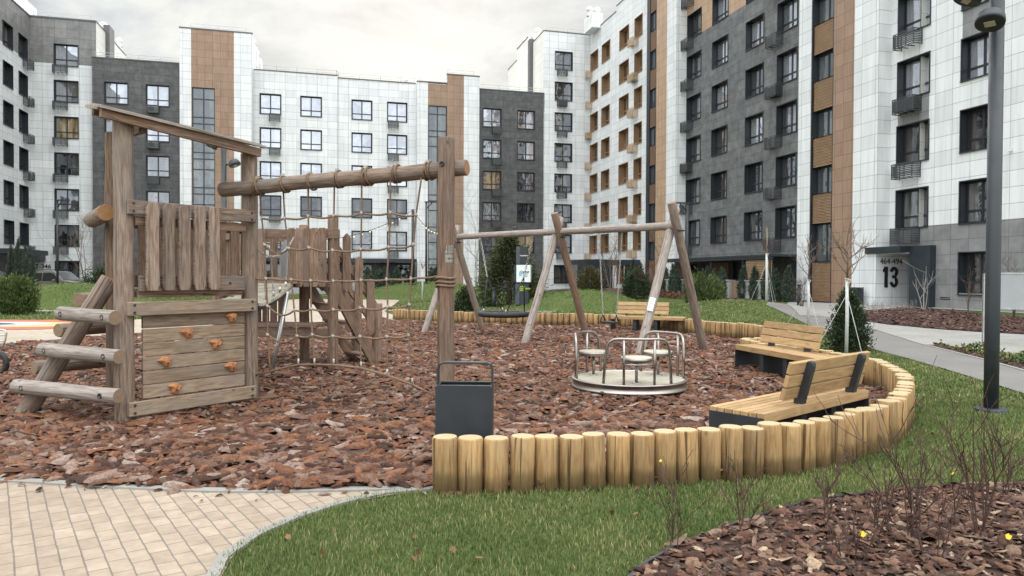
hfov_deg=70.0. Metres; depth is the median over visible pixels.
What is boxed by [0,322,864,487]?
bark bed
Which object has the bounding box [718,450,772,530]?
bare shrub
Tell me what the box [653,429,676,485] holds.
palisade log
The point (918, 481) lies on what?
bare shrub
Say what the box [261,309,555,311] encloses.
thin path
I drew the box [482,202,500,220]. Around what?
window
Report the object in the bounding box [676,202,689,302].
street lamp
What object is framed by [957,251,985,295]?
window
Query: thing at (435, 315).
palisade log
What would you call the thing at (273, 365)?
slanted pole
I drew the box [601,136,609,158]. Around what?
window
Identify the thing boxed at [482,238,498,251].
window
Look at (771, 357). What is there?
park bench
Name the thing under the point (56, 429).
bark pieces
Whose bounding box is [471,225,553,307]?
spruce tree
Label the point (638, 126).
window
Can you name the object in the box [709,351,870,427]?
park bench
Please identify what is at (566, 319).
palisade log
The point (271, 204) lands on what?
window
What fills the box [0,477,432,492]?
kerb
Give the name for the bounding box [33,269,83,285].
parked car
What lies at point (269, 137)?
window
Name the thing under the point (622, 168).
window
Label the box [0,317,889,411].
bark pieces
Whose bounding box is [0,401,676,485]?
bark crumbs
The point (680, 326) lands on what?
palisade log
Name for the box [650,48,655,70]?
window
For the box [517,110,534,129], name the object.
window
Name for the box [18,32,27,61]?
window
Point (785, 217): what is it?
window
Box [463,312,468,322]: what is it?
palisade log
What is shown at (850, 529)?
bare shrub
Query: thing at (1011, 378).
asphalt path
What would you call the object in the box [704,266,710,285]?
juniper
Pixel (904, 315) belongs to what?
mulch pieces
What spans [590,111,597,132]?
window
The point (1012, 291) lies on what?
notice board
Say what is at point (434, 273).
juniper
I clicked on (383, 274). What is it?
juniper
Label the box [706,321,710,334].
palisade log
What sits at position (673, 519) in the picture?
bare shrub
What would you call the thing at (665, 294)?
leafy ground cover
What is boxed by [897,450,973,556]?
bare shrub
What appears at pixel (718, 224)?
window
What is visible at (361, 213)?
rope net
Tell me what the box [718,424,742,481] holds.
palisade log
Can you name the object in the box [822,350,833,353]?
palisade log
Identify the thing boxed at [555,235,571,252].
window
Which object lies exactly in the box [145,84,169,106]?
window
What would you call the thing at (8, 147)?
window
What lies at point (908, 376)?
palisade log
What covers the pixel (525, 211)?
window
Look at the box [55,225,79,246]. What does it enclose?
window
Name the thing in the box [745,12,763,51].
window
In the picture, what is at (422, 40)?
sky
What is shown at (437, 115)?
window
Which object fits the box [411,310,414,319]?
palisade log
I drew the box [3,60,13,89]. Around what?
window
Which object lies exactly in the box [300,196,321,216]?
window
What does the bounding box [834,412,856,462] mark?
palisade log
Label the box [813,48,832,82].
window
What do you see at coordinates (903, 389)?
palisade log
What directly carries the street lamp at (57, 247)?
on the lawn at (52, 292)
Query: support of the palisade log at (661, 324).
on the bark bed at (350, 483)
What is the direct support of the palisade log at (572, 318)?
on the bark bed at (350, 483)
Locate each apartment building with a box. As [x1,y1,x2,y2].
[0,0,125,280]
[91,23,544,292]
[508,0,814,289]
[658,0,1023,311]
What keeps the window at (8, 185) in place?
in the apartment building at (46, 158)
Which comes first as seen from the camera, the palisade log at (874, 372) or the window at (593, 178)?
the palisade log at (874, 372)
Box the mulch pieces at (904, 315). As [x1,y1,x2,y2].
[674,297,1023,333]
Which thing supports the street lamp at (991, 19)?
on the lawn at (52, 292)
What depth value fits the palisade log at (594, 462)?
5.48 m
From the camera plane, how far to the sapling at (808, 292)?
23.28 m
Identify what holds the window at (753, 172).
in the apartment building at (893, 124)
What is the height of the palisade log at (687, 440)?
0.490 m
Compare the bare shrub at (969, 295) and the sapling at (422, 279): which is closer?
the bare shrub at (969, 295)
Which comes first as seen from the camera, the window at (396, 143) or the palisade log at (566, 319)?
the palisade log at (566, 319)
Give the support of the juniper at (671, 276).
on the mulch bed
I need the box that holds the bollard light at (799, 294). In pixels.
[797,284,800,304]
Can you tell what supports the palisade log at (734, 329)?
on the bark bed at (350, 483)
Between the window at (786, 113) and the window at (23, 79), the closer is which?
the window at (786, 113)
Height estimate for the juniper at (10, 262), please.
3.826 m
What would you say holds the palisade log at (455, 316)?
on the bark bed at (350, 483)
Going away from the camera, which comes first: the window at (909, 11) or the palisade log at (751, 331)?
the palisade log at (751, 331)
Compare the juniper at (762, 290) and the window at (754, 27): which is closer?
the juniper at (762, 290)
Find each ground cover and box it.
[649,289,685,298]
[940,339,1023,363]
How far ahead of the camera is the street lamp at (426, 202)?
49.90 m
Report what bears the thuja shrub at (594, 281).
on the lawn at (52, 292)
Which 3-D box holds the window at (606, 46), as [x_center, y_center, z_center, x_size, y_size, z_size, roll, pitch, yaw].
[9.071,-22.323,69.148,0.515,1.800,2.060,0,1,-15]
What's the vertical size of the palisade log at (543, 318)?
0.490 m
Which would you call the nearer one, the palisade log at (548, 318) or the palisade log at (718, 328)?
the palisade log at (718, 328)
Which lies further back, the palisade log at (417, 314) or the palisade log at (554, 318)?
the palisade log at (417, 314)
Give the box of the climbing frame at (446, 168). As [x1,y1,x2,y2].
[217,136,469,380]
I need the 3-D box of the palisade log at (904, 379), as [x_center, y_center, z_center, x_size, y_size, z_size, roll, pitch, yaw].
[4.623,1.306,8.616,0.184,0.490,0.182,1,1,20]
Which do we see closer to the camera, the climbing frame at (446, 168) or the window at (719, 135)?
the climbing frame at (446, 168)
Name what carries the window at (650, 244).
in the apartment building at (614, 144)
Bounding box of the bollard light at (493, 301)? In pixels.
[492,288,495,306]
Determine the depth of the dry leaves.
4.85 m
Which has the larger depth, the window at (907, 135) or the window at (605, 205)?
the window at (605, 205)
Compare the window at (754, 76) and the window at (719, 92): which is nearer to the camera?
the window at (754, 76)
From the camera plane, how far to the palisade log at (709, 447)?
5.67 m
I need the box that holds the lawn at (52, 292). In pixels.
[0,282,1023,575]
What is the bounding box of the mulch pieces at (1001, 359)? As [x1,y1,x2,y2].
[933,342,1023,367]
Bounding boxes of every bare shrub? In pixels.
[351,239,376,291]
[642,449,720,548]
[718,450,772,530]
[777,275,806,305]
[812,443,849,521]
[813,387,974,541]
[816,503,895,564]
[833,440,916,508]
[851,485,906,529]
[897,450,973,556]
[914,356,1023,533]
[960,268,977,311]
[1000,435,1023,494]
[1001,252,1023,317]
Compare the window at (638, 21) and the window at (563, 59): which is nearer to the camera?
the window at (638, 21)
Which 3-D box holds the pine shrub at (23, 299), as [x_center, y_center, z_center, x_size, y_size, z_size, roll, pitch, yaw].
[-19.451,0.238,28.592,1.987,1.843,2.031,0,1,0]
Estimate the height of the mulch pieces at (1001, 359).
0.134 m
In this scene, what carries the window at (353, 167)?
in the apartment building at (223, 82)
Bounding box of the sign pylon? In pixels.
[514,247,530,304]
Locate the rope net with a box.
[250,159,455,396]
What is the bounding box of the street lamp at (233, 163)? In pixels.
[205,144,240,297]
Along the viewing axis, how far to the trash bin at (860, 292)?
35.29 m
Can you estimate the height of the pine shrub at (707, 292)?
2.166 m
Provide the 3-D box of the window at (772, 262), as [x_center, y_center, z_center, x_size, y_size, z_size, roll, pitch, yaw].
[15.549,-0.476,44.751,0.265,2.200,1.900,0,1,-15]
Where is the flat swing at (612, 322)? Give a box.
[598,233,622,323]
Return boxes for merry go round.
[572,330,687,395]
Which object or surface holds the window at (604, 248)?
in the apartment building at (614, 144)
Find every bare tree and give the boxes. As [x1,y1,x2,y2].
[31,193,103,281]
[94,191,154,264]
[454,180,496,286]
[586,213,640,292]
[630,230,674,281]
[899,255,943,309]
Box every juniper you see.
[5,244,14,277]
[12,237,22,290]
[20,244,29,278]
[26,253,38,286]
[363,266,372,284]
[371,266,382,288]
[379,266,391,286]
[389,266,402,284]
[427,266,434,281]
[431,266,436,281]
[628,259,636,278]
[633,262,644,286]
[660,267,668,291]
[666,263,675,292]
[671,269,681,293]
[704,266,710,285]
[712,266,717,291]
[717,266,727,296]
[735,264,748,298]
[747,264,759,299]
[760,269,769,299]
[768,267,782,301]
[778,263,796,301]
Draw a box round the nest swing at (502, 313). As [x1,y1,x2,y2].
[478,236,534,317]
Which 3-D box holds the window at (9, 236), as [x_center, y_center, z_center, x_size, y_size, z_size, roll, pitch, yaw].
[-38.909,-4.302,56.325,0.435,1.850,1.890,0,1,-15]
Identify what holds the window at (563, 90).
in the apartment building at (614, 144)
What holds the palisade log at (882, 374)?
on the bark bed at (350, 483)
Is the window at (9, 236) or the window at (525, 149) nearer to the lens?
the window at (9, 236)
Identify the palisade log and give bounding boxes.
[400,309,405,319]
[403,310,406,318]
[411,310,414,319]
[415,310,419,319]
[420,310,424,319]
[432,434,457,494]
[434,311,436,320]
[454,311,457,322]
[458,311,463,322]
[458,435,482,494]
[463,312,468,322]
[468,312,473,322]
[483,435,508,493]
[484,317,489,322]
[495,318,500,323]
[506,318,511,323]
[509,433,534,493]
[512,318,517,324]
[523,317,527,324]
[534,434,558,492]
[535,313,539,325]
[540,313,545,325]
[546,313,551,324]
[552,313,557,324]
[558,313,563,324]
[559,434,583,491]
[564,314,569,324]
[570,313,574,324]
[575,314,578,325]
[581,431,605,489]
[587,314,593,324]
[593,314,598,325]
[599,314,603,323]
[604,314,609,325]
[606,431,630,488]
[621,319,625,326]
[626,319,630,326]
[630,431,654,487]
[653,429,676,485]
[660,320,664,328]
[664,320,668,329]
[669,320,672,330]
[673,321,677,330]
[674,427,698,484]
[678,321,682,332]
[687,319,691,332]
[691,320,694,333]
[697,427,720,482]
[702,321,706,332]
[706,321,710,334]
[711,321,716,334]
[716,322,720,335]
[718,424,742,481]
[721,322,725,336]
[726,322,732,336]
[732,323,736,337]
[737,323,742,337]
[742,323,748,337]
[742,425,764,479]
[744,340,754,343]
[748,324,755,337]
[754,325,761,336]
[757,421,782,477]
[759,326,762,336]
[780,422,800,475]
[792,420,815,472]
[808,417,830,469]
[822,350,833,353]
[822,415,844,466]
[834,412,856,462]
[844,408,866,459]
[856,407,876,455]
[864,358,869,384]
[868,358,882,385]
[869,404,889,448]
[870,407,883,451]
[873,360,887,386]
[876,362,890,386]
[876,399,897,443]
[880,364,894,386]
[884,365,899,389]
[886,396,906,438]
[887,368,903,391]
[888,392,908,435]
[890,370,904,391]
[890,399,901,441]
[892,370,908,390]
[892,391,911,432]
[893,388,912,427]
[894,374,910,387]
[895,385,913,424]
[896,377,913,382]
[896,382,914,416]
[896,383,914,398]
[897,375,913,378]
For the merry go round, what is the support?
on the bark bed at (350, 483)
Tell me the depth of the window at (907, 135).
34.26 m
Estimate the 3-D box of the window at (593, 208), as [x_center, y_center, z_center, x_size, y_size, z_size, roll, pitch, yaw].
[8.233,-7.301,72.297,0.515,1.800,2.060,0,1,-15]
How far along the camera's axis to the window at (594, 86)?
72.98 m
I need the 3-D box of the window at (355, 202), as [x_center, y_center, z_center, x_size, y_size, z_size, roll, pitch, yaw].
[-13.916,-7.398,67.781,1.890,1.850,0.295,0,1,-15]
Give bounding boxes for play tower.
[10,103,266,421]
[212,215,381,371]
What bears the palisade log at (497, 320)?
on the bark bed at (350, 483)
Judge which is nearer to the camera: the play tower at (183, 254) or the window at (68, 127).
the play tower at (183, 254)
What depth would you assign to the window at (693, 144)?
53.72 m
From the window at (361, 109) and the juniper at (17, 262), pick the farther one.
the window at (361, 109)
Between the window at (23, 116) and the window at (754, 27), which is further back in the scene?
the window at (23, 116)
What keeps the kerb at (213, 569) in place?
on the lawn at (52, 292)
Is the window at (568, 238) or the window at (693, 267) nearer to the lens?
the window at (693, 267)
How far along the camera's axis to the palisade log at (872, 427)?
6.53 m
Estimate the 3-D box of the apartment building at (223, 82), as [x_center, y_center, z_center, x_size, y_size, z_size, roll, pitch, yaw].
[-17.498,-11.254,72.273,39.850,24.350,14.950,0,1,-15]
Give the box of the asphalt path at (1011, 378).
[766,302,1023,392]
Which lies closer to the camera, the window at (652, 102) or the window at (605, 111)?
the window at (652, 102)
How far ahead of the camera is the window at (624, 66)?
65.97 m
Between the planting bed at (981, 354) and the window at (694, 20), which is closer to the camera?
the planting bed at (981, 354)
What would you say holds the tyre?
on the bark bed at (350, 483)
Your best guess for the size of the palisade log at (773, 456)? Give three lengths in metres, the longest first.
0.490 x 0.191 x 0.189 m
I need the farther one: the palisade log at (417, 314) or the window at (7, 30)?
the window at (7, 30)
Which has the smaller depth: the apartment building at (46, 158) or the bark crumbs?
the bark crumbs
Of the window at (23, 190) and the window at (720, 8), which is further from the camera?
the window at (23, 190)
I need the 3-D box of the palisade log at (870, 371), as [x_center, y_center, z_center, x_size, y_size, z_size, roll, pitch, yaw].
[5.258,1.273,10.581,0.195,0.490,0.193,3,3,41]
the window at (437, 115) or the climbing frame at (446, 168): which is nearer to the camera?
the climbing frame at (446, 168)
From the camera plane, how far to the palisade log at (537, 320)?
23.44 m
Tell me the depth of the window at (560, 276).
72.84 m
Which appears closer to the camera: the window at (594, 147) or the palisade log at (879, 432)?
the palisade log at (879, 432)
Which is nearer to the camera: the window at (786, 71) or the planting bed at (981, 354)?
the planting bed at (981, 354)
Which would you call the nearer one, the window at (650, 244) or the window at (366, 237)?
the window at (650, 244)
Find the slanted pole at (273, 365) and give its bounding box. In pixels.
[271,291,289,372]
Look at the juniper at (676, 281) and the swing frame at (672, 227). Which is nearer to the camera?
the swing frame at (672, 227)
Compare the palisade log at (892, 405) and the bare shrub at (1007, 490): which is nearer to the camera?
the bare shrub at (1007, 490)
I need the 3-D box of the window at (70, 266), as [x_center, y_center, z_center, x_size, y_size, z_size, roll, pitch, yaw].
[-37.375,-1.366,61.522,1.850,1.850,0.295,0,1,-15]
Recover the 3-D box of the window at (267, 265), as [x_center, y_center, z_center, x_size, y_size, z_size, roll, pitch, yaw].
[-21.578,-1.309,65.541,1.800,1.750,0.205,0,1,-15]
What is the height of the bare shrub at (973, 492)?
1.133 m
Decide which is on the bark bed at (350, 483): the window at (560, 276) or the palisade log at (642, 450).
the palisade log at (642, 450)
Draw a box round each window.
[2,19,12,50]
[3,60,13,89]
[3,99,13,128]
[3,139,13,167]
[4,180,13,205]
[4,219,14,244]
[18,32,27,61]
[18,70,27,96]
[19,108,28,135]
[19,146,28,171]
[19,184,28,207]
[19,222,28,245]
[53,43,78,66]
[54,80,78,102]
[54,116,78,138]
[54,152,78,174]
[54,188,78,210]
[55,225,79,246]
[55,261,79,278]
[104,81,127,104]
[104,119,111,138]
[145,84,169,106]
[146,129,169,141]
[146,155,169,177]
[146,190,169,202]
[192,87,214,206]
[260,93,280,114]
[260,127,280,148]
[260,161,280,178]
[260,195,280,215]
[266,242,280,248]
[266,264,279,276]
[300,96,321,116]
[300,129,321,150]
[300,163,321,174]
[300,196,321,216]
[351,132,371,152]
[351,165,371,185]
[351,198,371,217]
[351,230,371,250]
[352,99,371,120]
[353,264,371,279]
[387,102,406,122]
[387,134,406,154]
[387,166,406,186]
[387,199,406,218]
[387,231,406,250]
[397,264,409,282]
[428,105,446,268]
[482,170,500,189]
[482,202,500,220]
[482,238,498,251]
[483,107,501,126]
[483,139,501,158]
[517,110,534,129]
[517,141,534,160]
[517,172,534,190]
[517,203,534,221]
[518,236,534,252]
[554,112,572,131]
[554,143,571,161]
[554,173,571,192]
[554,204,571,222]
[554,265,568,283]
[555,51,572,70]
[555,81,572,101]
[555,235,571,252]
[589,173,597,193]
[589,204,596,223]
[589,235,596,253]
[590,49,597,71]
[590,80,597,101]
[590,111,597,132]
[590,142,597,162]
[600,201,608,221]
[600,233,608,252]
[601,71,609,95]
[601,104,609,126]
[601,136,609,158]
[601,169,609,189]
[602,39,609,63]
[616,266,623,283]
[618,128,627,151]
[618,162,627,184]
[618,196,627,218]
[618,232,627,251]
[619,24,628,50]
[619,58,628,84]
[619,93,628,117]
[632,231,640,250]
[633,157,641,179]
[633,193,641,214]
[634,13,642,38]
[634,49,642,72]
[634,85,641,109]
[634,121,641,144]
[648,241,653,259]
[649,87,655,108]
[649,126,654,146]
[649,165,654,184]
[649,203,654,222]
[650,10,655,32]
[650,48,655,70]
[685,219,699,245]
[686,92,700,122]
[686,134,700,162]
[686,177,699,204]
[687,6,701,37]
[687,49,701,79]
[690,264,696,277]
[710,170,726,200]
[710,215,726,243]
[711,33,727,69]
[711,79,727,112]
[711,124,727,156]
[712,0,728,25]
[744,111,762,146]
[744,161,762,193]
[744,210,761,240]
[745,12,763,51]
[745,62,763,99]
[755,262,773,279]
[775,152,796,187]
[775,205,795,237]
[776,0,797,35]
[776,46,797,84]
[776,99,796,136]
[811,222,830,262]
[812,164,831,194]
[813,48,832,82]
[813,106,831,138]
[814,0,833,26]
[895,186,928,228]
[896,118,929,164]
[897,0,930,35]
[897,51,930,100]
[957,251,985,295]
[958,177,986,224]
[959,103,987,153]
[960,32,988,82]
[961,0,988,11]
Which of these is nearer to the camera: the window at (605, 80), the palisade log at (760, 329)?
the palisade log at (760, 329)
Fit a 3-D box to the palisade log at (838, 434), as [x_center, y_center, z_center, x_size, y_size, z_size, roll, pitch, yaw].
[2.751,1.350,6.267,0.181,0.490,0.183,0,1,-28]
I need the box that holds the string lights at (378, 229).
[229,211,435,246]
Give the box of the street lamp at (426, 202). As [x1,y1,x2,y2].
[424,201,436,283]
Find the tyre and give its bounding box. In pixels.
[0,351,9,373]
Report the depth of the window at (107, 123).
61.67 m
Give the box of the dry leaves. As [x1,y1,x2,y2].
[285,307,1013,561]
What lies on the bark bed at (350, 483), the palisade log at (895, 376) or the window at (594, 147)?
the palisade log at (895, 376)
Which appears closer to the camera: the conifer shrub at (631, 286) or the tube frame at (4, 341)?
the tube frame at (4, 341)
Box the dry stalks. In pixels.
[860,299,916,312]
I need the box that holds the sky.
[28,0,621,89]
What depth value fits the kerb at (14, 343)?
17.17 m
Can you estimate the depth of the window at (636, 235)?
63.13 m
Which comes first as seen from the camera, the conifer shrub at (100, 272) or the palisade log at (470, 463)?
the palisade log at (470, 463)
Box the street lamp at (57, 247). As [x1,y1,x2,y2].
[54,199,68,283]
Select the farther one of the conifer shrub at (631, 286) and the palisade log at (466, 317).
the conifer shrub at (631, 286)
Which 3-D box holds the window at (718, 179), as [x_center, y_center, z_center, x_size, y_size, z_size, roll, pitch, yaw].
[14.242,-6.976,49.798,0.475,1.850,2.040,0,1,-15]
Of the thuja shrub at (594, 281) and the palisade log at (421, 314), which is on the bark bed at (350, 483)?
the palisade log at (421, 314)
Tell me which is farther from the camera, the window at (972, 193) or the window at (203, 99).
the window at (203, 99)
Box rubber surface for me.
[0,320,71,329]
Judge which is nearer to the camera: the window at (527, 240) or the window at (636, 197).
the window at (636, 197)
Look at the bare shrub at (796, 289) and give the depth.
33.59 m
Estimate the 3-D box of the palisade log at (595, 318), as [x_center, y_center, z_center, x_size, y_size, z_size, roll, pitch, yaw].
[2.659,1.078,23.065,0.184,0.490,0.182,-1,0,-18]
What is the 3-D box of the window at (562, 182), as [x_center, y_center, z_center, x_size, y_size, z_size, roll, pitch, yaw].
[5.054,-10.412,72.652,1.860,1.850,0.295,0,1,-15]
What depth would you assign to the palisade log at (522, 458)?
5.37 m
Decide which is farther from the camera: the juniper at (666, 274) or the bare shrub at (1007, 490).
the juniper at (666, 274)
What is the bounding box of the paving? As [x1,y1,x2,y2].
[0,482,398,575]
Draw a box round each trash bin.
[435,361,493,465]
[850,287,863,304]
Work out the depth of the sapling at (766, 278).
29.45 m
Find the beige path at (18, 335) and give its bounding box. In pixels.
[0,299,398,343]
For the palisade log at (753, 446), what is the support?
on the bark bed at (350, 483)
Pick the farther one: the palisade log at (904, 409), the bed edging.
the palisade log at (904, 409)
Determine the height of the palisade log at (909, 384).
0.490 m
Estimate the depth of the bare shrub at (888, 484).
5.06 m
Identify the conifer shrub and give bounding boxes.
[75,262,104,283]
[454,282,482,311]
[620,266,652,299]
[821,284,876,352]
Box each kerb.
[0,333,135,344]
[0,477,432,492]
[206,488,432,575]
[866,326,1023,370]
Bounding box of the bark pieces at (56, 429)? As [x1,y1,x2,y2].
[0,402,905,495]
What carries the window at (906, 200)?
in the apartment building at (893, 124)
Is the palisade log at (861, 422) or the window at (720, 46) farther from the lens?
the window at (720, 46)
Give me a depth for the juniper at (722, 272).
44.72 m
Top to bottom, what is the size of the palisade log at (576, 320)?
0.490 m
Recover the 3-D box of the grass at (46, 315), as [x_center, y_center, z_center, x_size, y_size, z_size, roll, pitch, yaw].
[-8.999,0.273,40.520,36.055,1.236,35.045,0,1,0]
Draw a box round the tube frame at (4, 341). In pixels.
[0,329,6,346]
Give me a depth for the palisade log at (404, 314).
25.33 m
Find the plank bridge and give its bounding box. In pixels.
[223,237,293,310]
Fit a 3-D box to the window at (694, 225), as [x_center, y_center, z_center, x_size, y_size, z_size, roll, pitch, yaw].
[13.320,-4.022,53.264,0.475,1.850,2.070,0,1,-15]
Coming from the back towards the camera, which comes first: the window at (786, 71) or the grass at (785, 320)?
the window at (786, 71)
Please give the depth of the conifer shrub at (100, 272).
43.65 m
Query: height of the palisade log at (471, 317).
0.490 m
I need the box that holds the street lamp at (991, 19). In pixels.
[953,0,1008,414]
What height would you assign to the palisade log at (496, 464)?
0.490 m
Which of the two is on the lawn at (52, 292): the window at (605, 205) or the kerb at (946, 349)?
the kerb at (946, 349)
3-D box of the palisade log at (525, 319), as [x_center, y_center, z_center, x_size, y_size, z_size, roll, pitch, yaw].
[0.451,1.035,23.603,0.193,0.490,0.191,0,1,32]
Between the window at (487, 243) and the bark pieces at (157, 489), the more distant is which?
the window at (487, 243)
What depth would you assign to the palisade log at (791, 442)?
5.90 m
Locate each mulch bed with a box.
[552,288,634,293]
[639,485,1023,575]
[869,312,1023,333]
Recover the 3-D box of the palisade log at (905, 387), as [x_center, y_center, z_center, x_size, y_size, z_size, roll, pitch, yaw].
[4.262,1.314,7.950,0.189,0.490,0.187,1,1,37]
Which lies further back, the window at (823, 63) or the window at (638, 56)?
the window at (638, 56)
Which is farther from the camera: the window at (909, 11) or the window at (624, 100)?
the window at (624, 100)
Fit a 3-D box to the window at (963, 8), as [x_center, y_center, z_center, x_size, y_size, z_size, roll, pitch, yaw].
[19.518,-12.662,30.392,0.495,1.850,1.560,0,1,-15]
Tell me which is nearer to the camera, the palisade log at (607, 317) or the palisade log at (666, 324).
the palisade log at (666, 324)
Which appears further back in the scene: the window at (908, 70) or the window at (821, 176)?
the window at (821, 176)
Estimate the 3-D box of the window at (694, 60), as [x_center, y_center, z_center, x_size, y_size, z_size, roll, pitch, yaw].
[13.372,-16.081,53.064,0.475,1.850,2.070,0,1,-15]
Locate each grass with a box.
[0,281,783,324]
[517,299,833,344]
[820,344,1023,399]
[857,397,1023,462]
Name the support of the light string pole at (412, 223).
on the lawn at (52, 292)
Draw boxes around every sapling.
[420,258,430,299]
[752,233,775,300]
[788,235,823,324]
[816,217,879,352]
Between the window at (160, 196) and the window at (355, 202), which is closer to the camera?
the window at (160, 196)
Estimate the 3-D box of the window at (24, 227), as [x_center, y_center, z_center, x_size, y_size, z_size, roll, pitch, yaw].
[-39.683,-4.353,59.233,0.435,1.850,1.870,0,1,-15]
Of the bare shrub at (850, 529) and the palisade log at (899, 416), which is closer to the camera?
the bare shrub at (850, 529)
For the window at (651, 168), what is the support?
in the apartment building at (614, 144)
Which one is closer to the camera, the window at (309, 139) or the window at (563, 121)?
the window at (309, 139)
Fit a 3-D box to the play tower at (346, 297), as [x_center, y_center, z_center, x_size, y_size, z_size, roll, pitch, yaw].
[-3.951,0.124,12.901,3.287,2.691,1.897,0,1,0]
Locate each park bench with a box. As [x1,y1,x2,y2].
[610,302,686,333]
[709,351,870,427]
[735,321,834,378]
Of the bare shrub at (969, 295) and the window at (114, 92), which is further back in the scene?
the window at (114, 92)
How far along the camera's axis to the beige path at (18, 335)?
22.11 m
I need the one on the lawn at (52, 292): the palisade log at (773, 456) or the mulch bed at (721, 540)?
the mulch bed at (721, 540)
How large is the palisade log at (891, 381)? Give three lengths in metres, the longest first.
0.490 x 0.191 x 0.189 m
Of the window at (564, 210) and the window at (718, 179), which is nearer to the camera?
the window at (718, 179)
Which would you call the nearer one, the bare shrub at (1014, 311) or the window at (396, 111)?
the bare shrub at (1014, 311)
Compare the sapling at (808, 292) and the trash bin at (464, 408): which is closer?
the trash bin at (464, 408)
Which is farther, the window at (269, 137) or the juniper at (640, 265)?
the window at (269, 137)
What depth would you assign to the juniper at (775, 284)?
39.75 m
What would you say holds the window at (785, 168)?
in the apartment building at (893, 124)
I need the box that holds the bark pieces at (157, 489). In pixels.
[0,481,426,500]
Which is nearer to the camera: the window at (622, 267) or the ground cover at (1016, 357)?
the ground cover at (1016, 357)
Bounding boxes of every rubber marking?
[0,322,53,325]
[0,322,68,326]
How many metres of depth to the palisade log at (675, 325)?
20.83 m
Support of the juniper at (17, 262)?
on the lawn at (52, 292)
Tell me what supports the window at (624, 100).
in the apartment building at (614, 144)
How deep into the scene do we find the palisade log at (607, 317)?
22.80 m
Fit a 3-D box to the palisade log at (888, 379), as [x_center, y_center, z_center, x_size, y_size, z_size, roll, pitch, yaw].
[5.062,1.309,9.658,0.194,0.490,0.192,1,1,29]
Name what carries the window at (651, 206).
in the apartment building at (614, 144)
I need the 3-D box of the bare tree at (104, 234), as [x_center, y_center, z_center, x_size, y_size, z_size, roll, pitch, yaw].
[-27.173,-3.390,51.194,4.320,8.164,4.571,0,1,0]
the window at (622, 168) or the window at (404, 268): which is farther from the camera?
the window at (404, 268)
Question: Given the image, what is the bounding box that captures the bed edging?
[628,482,1014,575]
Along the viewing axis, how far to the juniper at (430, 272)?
60.80 m
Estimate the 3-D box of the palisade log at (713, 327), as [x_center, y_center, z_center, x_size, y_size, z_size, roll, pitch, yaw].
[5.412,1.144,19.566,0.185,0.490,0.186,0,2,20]
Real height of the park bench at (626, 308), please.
0.867 m
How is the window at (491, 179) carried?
in the apartment building at (223, 82)
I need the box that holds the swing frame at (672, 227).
[421,201,707,354]
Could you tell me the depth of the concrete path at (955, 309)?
30.51 m
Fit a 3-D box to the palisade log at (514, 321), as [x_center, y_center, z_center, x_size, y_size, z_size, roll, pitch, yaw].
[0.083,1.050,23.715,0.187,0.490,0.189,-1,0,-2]
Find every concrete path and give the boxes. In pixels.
[787,302,1023,353]
[876,305,1023,312]
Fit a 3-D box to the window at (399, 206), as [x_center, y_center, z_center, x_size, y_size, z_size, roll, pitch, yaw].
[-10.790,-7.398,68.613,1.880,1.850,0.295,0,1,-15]
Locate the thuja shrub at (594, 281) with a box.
[574,263,607,291]
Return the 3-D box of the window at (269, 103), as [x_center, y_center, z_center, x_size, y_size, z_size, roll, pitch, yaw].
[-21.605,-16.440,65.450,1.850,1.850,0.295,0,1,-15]
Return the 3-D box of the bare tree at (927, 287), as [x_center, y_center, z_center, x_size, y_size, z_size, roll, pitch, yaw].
[16.418,-0.166,29.356,1.634,2.287,1.108,1,1,26]
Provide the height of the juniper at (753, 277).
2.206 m
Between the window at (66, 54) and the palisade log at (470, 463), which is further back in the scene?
the window at (66, 54)
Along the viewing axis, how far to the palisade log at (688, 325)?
20.33 m
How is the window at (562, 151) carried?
in the apartment building at (614, 144)
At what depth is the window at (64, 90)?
61.34 m
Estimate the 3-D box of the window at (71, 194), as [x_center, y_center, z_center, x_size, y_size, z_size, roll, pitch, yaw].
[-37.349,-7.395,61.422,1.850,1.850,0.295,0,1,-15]
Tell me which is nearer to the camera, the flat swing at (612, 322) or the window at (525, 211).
the flat swing at (612, 322)
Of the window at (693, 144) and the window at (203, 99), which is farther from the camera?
the window at (203, 99)
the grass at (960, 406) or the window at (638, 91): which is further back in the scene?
the window at (638, 91)
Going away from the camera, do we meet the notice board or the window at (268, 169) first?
the notice board
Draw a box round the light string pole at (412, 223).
[408,209,416,283]
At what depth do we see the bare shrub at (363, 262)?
57.97 m
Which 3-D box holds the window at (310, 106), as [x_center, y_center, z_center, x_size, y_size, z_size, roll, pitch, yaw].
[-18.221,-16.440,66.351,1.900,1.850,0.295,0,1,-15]
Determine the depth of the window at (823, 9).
39.00 m
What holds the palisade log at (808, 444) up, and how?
on the bark bed at (350, 483)
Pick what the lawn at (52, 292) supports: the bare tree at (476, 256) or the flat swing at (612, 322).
the bare tree at (476, 256)
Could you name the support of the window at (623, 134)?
in the apartment building at (614, 144)
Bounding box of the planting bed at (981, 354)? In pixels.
[935,344,1023,368]
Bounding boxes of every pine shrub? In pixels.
[0,271,43,315]
[681,268,728,302]

